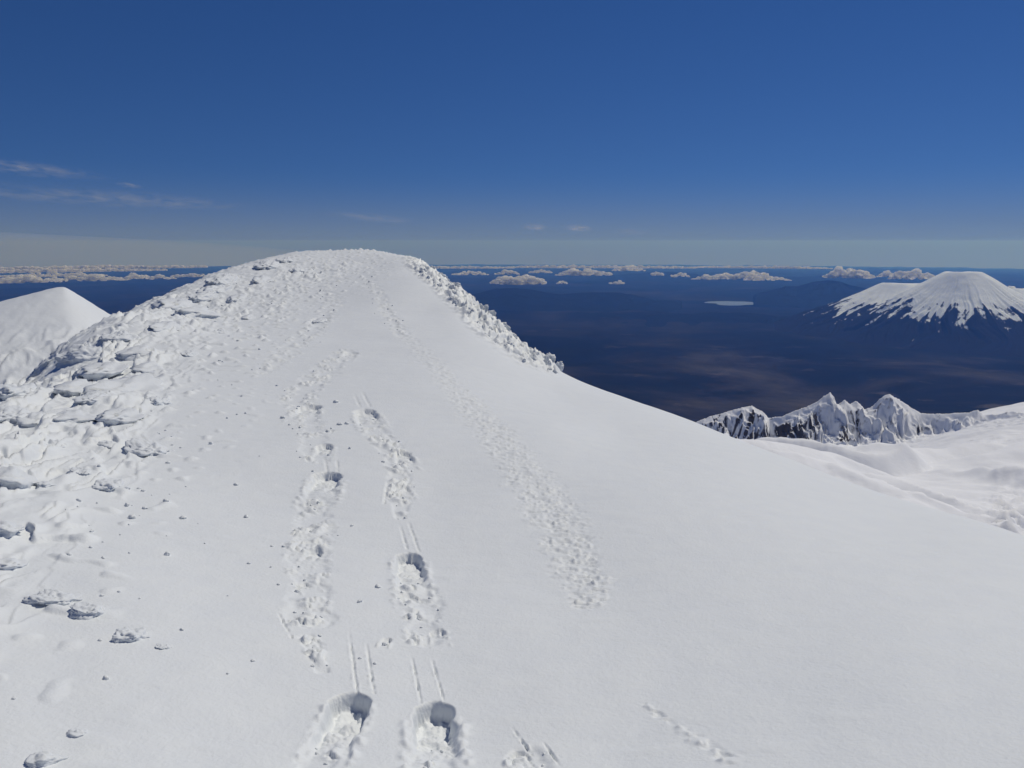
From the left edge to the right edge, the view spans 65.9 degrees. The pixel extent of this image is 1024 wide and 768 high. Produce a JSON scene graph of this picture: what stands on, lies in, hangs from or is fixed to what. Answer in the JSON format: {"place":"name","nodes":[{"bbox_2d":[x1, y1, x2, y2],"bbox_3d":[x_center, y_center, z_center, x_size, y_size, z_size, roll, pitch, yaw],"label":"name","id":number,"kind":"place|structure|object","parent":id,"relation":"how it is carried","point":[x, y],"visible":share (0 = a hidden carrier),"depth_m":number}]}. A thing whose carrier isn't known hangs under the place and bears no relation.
{"place":"outdoors","nodes":[
{"label":"outdoors","id":0,"kind":"place"},
{"bbox_2d":[0,275,62,283],"bbox_3d":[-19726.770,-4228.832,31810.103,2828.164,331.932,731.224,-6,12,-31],"label":"cloud","id":1,"kind":"structure","parent":0,"point":[23,279],"depth_m":31688.13},
{"bbox_2d":[0,271,107,276],"bbox_3d":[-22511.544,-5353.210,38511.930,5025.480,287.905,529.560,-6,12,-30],"label":"cloud","id":2,"kind":"structure","parent":0,"point":[53,273],"depth_m":38546.71},
{"bbox_2d":[0,287,110,384],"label":"snow hill","id":3,"kind":"structure","parent":0,"point":[36,328],"depth_m":140.75},
{"bbox_2d":[0,268,167,272],"bbox_3d":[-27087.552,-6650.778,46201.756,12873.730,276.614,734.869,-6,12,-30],"label":"cloud","id":4,"kind":"structure","parent":0,"point":[62,270],"depth_m":46737.98},
{"bbox_2d":[50,274,126,280],"bbox_3d":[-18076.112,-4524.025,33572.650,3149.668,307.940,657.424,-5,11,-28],"label":"cloud","id":5,"kind":"structure","parent":0,"point":[96,277],"depth_m":33517.67},
{"bbox_2d":[0,265,207,269],"bbox_3d":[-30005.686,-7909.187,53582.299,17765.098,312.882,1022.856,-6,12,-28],"label":"cloud","id":6,"kind":"structure","parent":0,"point":[52,267],"depth_m":54508.88},
{"bbox_2d":[111,273,176,279],"bbox_3d":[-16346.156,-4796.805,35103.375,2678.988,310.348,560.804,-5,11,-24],"label":"cloud","id":7,"kind":"structure","parent":0,"point":[130,276],"depth_m":34994.08},
{"bbox_2d":[170,273,204,276],"bbox_3d":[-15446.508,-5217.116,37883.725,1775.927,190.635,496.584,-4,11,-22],"label":"cloud","id":8,"kind":"structure","parent":0,"point":[191,275],"depth_m":37788.71},
{"bbox_2d":[451,270,488,274],"bbox_3d":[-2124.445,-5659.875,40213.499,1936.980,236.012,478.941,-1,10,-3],"label":"cloud","id":9,"kind":"structure","parent":0,"point":[468,272],"depth_m":40117.14},
{"bbox_2d":[435,265,513,268],"bbox_3d":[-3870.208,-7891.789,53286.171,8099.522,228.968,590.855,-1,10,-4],"label":"cloud","id":10,"kind":"structure","parent":0,"point":[464,267],"depth_m":53237.78},
{"bbox_2d":[494,269,519,274],"bbox_3d":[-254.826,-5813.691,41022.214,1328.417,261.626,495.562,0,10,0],"label":"cloud","id":11,"kind":"structure","parent":0,"point":[508,272],"depth_m":40917.60},
{"bbox_2d":[0,248,1023,767],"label":"snow ground","id":12,"kind":"structure","parent":0,"point":[608,580],"depth_m":7.71},
{"bbox_2d":[0,520,24,537],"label":"ice lump","id":13,"kind":"object","parent":12,"relation":"on","point":[8,529],"visible":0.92,"depth_m":7.78},
{"bbox_2d":[0,558,28,569],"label":"ice lump","id":14,"kind":"object","parent":12,"relation":"on","point":[9,563],"visible":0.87,"depth_m":7.12},
{"bbox_2d":[0,404,30,423],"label":"ice lump","id":15,"kind":"object","parent":12,"relation":"on","point":[12,414],"visible":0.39,"depth_m":14.21},
{"bbox_2d":[0,383,38,400],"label":"ice lump","id":16,"kind":"object","parent":12,"relation":"on","point":[8,391],"visible":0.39,"depth_m":16.30},
{"bbox_2d":[0,466,39,489],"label":"ice lump","id":17,"kind":"object","parent":12,"relation":"on","point":[13,477],"visible":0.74,"depth_m":9.61},
{"bbox_2d":[15,411,42,427],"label":"ice lump","id":18,"kind":"object","parent":12,"relation":"on","point":[30,419],"visible":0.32,"depth_m":13.88},
{"bbox_2d":[26,353,57,380],"bbox_3d":[-14.543,-0.333,24.543,0.986,1.306,1.091,-4,11,-20],"label":"ice lump","id":19,"kind":"object","parent":12,"relation":"on","point":[42,365],"visible":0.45,"depth_m":24.10},
{"bbox_2d":[36,481,55,487],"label":"ice lump","id":20,"kind":"object","parent":12,"relation":"on","point":[45,484],"visible":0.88,"depth_m":9.77},
{"bbox_2d":[24,751,68,767],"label":"ice lump","id":21,"kind":"object","parent":12,"relation":"on","point":[41,759],"visible":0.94,"depth_m":4.15},
{"bbox_2d":[22,589,82,605],"bbox_3d":[-3.747,1.843,6.475,0.470,0.266,0.376,4,4,-40],"label":"ice lump","id":22,"kind":"object","parent":12,"relation":"on","point":[46,597],"visible":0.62,"depth_m":6.40},
{"bbox_2d":[46,439,66,447],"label":"ice lump","id":23,"kind":"object","parent":12,"relation":"on","point":[51,442],"visible":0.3,"depth_m":12.15},
{"bbox_2d":[50,341,68,355],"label":"ice lump","id":24,"kind":"object","parent":12,"relation":"on","point":[58,348],"visible":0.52,"depth_m":25.38},
{"bbox_2d":[53,379,91,396],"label":"ice lump","id":25,"kind":"object","parent":12,"relation":"on","point":[74,387],"visible":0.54,"depth_m":16.65},
{"bbox_2d":[53,409,96,422],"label":"ice lump","id":26,"kind":"object","parent":12,"relation":"on","point":[75,415],"visible":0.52,"depth_m":13.97},
{"bbox_2d":[66,728,87,737],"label":"ice lump","id":27,"kind":"object","parent":12,"relation":"on","point":[74,732],"visible":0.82,"depth_m":4.48},
{"bbox_2d":[55,343,101,368],"bbox_3d":[-12.087,-0.458,22.416,1.606,1.286,1.315,-7,23,16],"label":"ice lump","id":28,"kind":"object","parent":12,"relation":"on","point":[75,353],"visible":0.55,"depth_m":22.00},
{"bbox_2d":[66,467,92,475],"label":"ice lump","id":29,"kind":"object","parent":12,"relation":"on","point":[84,472],"visible":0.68,"depth_m":10.60},
{"bbox_2d":[68,602,107,619],"bbox_3d":[-3.363,1.839,6.248,0.295,0.210,0.266,1,10,7],"label":"ice lump","id":30,"kind":"object","parent":12,"relation":"on","point":[83,610],"visible":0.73,"depth_m":6.19},
{"bbox_2d":[72,390,110,404],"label":"ice lump","id":31,"kind":"object","parent":12,"relation":"on","point":[87,397],"visible":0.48,"depth_m":15.37},
{"bbox_2d":[74,361,128,381],"bbox_3d":[-10.271,-0.220,19.945,1.167,0.625,1.813,-6,13,-8],"label":"ice lump","id":32,"kind":"object","parent":12,"relation":"on","point":[95,371],"visible":0.77,"depth_m":19.48},
{"bbox_2d":[97,440,116,447],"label":"ice lump","id":33,"kind":"object","parent":12,"relation":"on","point":[107,443],"visible":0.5,"depth_m":12.59},
{"bbox_2d":[92,478,130,491],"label":"ice lump","id":34,"kind":"object","parent":12,"relation":"on","point":[107,485],"visible":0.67,"depth_m":10.13},
{"bbox_2d":[99,330,139,344],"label":"ice lump","id":35,"kind":"object","parent":12,"relation":"on","point":[123,335],"visible":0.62,"depth_m":23.76},
{"bbox_2d":[95,408,145,425],"bbox_3d":[-7.104,0.713,14.464,0.763,0.504,1.227,2,8,3],"label":"ice lump","id":36,"kind":"object","parent":12,"relation":"on","point":[116,416],"visible":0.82,"depth_m":14.18},
{"bbox_2d":[82,373,163,393],"bbox_3d":[-8.479,0.381,17.543,1.325,1.114,2.823,0,9,5],"label":"ice lump","id":37,"kind":"object","parent":12,"relation":"on","point":[143,382],"visible":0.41,"depth_m":17.36},
{"bbox_2d":[111,627,150,642],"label":"ice lump","id":38,"kind":"object","parent":12,"relation":"on","point":[126,634],"visible":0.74,"depth_m":5.83},
{"bbox_2d":[128,514,135,518],"bbox_3d":[-4.393,1.545,9.131,0.096,0.084,0.082,10,5,44],"label":"snow clod","id":39,"kind":"object","parent":12,"relation":"on","point":[132,516],"visible":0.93,"depth_m":9.11},
{"bbox_2d":[115,345,159,360],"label":"ice lump","id":40,"kind":"object","parent":12,"relation":"on","point":[128,354],"visible":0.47,"depth_m":21.77},
{"bbox_2d":[131,361,162,372],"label":"ice lump","id":41,"kind":"object","parent":12,"relation":"on","point":[148,366],"visible":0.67,"depth_m":20.23},
{"bbox_2d":[123,438,174,456],"bbox_3d":[-5.830,1.151,12.511,0.893,0.509,0.777,3,11,17],"label":"ice lump","id":42,"kind":"object","parent":12,"relation":"on","point":[141,447],"visible":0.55,"depth_m":12.39},
{"bbox_2d":[147,396,171,404],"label":"ice lump","id":43,"kind":"object","parent":12,"relation":"on","point":[157,400],"visible":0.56,"depth_m":15.91},
{"bbox_2d":[155,642,170,648],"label":"ice lump","id":44,"kind":"object","parent":12,"relation":"on","point":[159,645],"visible":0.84,"depth_m":5.77},
{"bbox_2d":[148,321,180,331],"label":"ice lump","id":45,"kind":"object","parent":12,"relation":"on","point":[162,326],"visible":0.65,"depth_m":25.57},
{"bbox_2d":[151,298,202,309],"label":"ice lump","id":46,"kind":"object","parent":12,"relation":"on","point":[173,303],"visible":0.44,"depth_m":33.24},
{"bbox_2d":[180,349,197,356],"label":"ice lump","id":47,"kind":"object","parent":12,"relation":"on","point":[188,353],"visible":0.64,"depth_m":22.43},
{"bbox_2d":[174,306,220,318],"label":"ice lump","id":48,"kind":"object","parent":12,"relation":"on","point":[201,312],"visible":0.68,"depth_m":30.03},
{"bbox_2d":[188,290,218,302],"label":"ice lump","id":49,"kind":"object","parent":12,"relation":"on","point":[205,295],"visible":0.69,"depth_m":35.87},
{"bbox_2d":[195,284,231,293],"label":"ice lump","id":50,"kind":"object","parent":12,"relation":"on","point":[219,288],"visible":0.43,"depth_m":37.94},
{"bbox_2d":[203,273,240,286],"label":"ice lump","id":51,"kind":"object","parent":12,"relation":"on","point":[222,278],"visible":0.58,"depth_m":40.71},
{"bbox_2d":[217,329,227,332],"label":"ice lump","id":52,"kind":"object","parent":12,"relation":"on","point":[221,330],"visible":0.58,"depth_m":26.92},
{"bbox_2d":[227,294,250,302],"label":"ice lump","id":53,"kind":"object","parent":12,"relation":"on","point":[240,297],"visible":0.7,"depth_m":35.85},
{"bbox_2d":[242,314,255,319],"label":"ice lump","id":54,"kind":"object","parent":12,"relation":"on","point":[248,316],"visible":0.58,"depth_m":30.72},
{"bbox_2d":[250,275,272,283],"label":"ice lump","id":55,"kind":"object","parent":12,"relation":"on","point":[259,279],"visible":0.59,"depth_m":41.27},
{"bbox_2d":[253,259,284,269],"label":"ice lump","id":56,"kind":"object","parent":12,"relation":"on","point":[266,264],"visible":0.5,"depth_m":47.47},
{"bbox_2d":[275,257,296,262],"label":"ice lump","id":57,"kind":"object","parent":12,"relation":"on","point":[285,259],"visible":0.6,"depth_m":50.07},
{"bbox_2d":[288,267,307,272],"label":"ice lump","id":58,"kind":"object","parent":12,"relation":"on","point":[296,269],"visible":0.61,"depth_m":45.56},
{"bbox_2d":[312,317,327,322],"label":"ice lump","id":59,"kind":"object","parent":12,"relation":"on","point":[321,320],"visible":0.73,"depth_m":29.72},
{"bbox_2d":[0,264,1023,421],"bbox_3d":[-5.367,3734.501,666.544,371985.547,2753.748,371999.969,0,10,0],"label":"distant lowland plain","id":60,"kind":"structure","parent":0,"point":[700,371],"depth_m":18680.25},
{"bbox_2d":[773,271,1023,355],"bbox_3d":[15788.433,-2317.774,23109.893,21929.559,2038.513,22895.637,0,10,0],"label":"volcano","id":61,"kind":"structure","parent":60,"relation":"on","point":[975,313],"depth_m":20497.79},
{"bbox_2d":[0,0,1023,268],"label":"sky","id":62,"kind":"structure","parent":0,"point":[850,133]},
{"bbox_2d":[490,274,546,284],"bbox_3d":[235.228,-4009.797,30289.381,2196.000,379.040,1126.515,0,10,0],"label":"cloud","id":63,"kind":"structure","parent":0,"point":[519,279],"depth_m":30105.90},
{"bbox_2d":[528,269,552,272],"bbox_3d":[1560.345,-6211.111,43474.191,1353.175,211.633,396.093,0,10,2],"label":"cloud","id":64,"kind":"structure","parent":0,"point":[539,271],"depth_m":43406.50},
{"bbox_2d":[472,288,681,311],"bbox_3d":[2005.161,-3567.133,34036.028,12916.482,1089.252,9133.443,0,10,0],"label":"mountain","id":65,"kind":"structure","parent":0,"point":[512,299],"depth_m":32389.40},
{"bbox_2d":[555,268,612,275],"bbox_3d":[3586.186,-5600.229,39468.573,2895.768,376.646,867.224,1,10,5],"label":"cloud","id":66,"kind":"structure","parent":0,"point":[584,272],"depth_m":39282.56},
{"bbox_2d":[504,264,696,268],"bbox_3d":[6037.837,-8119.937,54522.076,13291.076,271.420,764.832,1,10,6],"label":"cloud","id":67,"kind":"structure","parent":0,"point":[606,266],"depth_m":54375.77},
{"bbox_2d":[609,280,624,283],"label":"cloud","id":68,"kind":"structure","parent":0,"point":[619,282],"depth_m":30315.58},
{"bbox_2d":[611,265,645,270],"bbox_3d":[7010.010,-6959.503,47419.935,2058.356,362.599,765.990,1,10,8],"label":"cloud","id":69,"kind":"structure","parent":0,"point":[630,268],"depth_m":47232.65},
{"bbox_2d":[650,271,663,275],"bbox_3d":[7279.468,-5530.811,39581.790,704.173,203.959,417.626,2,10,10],"label":"cloud","id":70,"kind":"structure","parent":0,"point":[655,273],"depth_m":39576.86},
{"bbox_2d":[670,272,689,276],"bbox_3d":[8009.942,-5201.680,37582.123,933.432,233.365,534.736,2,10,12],"label":"cloud","id":71,"kind":"structure","parent":0,"point":[680,274],"depth_m":37525.12},
{"bbox_2d":[621,312,789,326],"bbox_3d":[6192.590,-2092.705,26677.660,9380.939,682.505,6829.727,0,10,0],"label":"mountain","id":72,"kind":"structure","parent":0,"point":[689,319],"depth_m":25879.39},
{"bbox_2d":[588,272,860,284],"bbox_3d":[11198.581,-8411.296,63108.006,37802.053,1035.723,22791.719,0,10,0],"label":"mountain","id":73,"kind":"structure","parent":0,"point":[668,277],"depth_m":59468.43},
{"bbox_2d":[704,301,752,305],"bbox_3d":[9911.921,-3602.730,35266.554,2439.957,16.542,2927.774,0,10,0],"label":"lake","id":74,"kind":"structure","parent":0,"point":[733,303],"depth_m":35157.49},
{"bbox_2d":[691,270,791,280],"bbox_3d":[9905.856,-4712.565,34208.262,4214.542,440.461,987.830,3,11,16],"label":"cloud","id":75,"kind":"structure","parent":0,"point":[753,275],"depth_m":34123.08},
{"bbox_2d":[691,265,832,268],"bbox_3d":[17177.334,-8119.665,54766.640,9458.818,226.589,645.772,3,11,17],"label":"cloud","id":76,"kind":"structure","parent":0,"point":[782,267],"depth_m":54523.64},
{"bbox_2d":[753,280,865,307],"bbox_3d":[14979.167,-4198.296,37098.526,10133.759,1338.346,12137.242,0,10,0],"label":"mountain","id":77,"kind":"structure","parent":0,"point":[815,294],"depth_m":35032.79},
{"bbox_2d":[822,266,875,278],"bbox_3d":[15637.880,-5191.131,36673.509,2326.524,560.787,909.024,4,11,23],"label":"cloud","id":78,"kind":"structure","parent":0,"point":[838,271],"depth_m":36506.10},
{"bbox_2d":[696,392,1023,535],"bbox_3d":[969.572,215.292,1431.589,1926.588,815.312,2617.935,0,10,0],"label":"rocky ridge","id":79,"kind":"structure","parent":0,"point":[970,465],"depth_m":843.27},
{"bbox_2d":[876,270,893,276],"bbox_3d":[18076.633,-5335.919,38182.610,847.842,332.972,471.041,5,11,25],"label":"cloud","id":80,"kind":"structure","parent":0,"point":[886,273],"depth_m":38094.00},
{"bbox_2d":[888,268,934,279],"bbox_3d":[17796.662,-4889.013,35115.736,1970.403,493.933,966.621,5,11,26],"label":"cloud","id":81,"kind":"structure","parent":0,"point":[915,273],"depth_m":35001.96},
{"bbox_3d":[1.233,-0.810,27.558,0.438,0.431,0.386,28,3,18],"label":"rime knob","id":82,"kind":"object","parent":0,"visible":0},
{"bbox_2d":[543,352,555,362],"bbox_3d":[1.308,-0.837,27.402,0.482,0.495,0.408,28,3,25],"label":"rime knob","id":83,"kind":"object","parent":82,"relation":"on","point":[552,357],"visible":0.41,"depth_m":27.29},
{"bbox_3d":[1.488,-0.428,27.109,0.464,0.497,0.462,27,3,17],"label":"rime knob","id":84,"kind":"object","parent":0,"visible":0},
{"bbox_2d":[556,361,563,370],"bbox_3d":[1.582,-0.534,27.034,0.338,0.561,0.301,28,3,30],"label":"rime knob","id":85,"kind":"object","parent":84,"relation":"on","point":[560,365],"visible":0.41,"depth_m":26.96}
]}

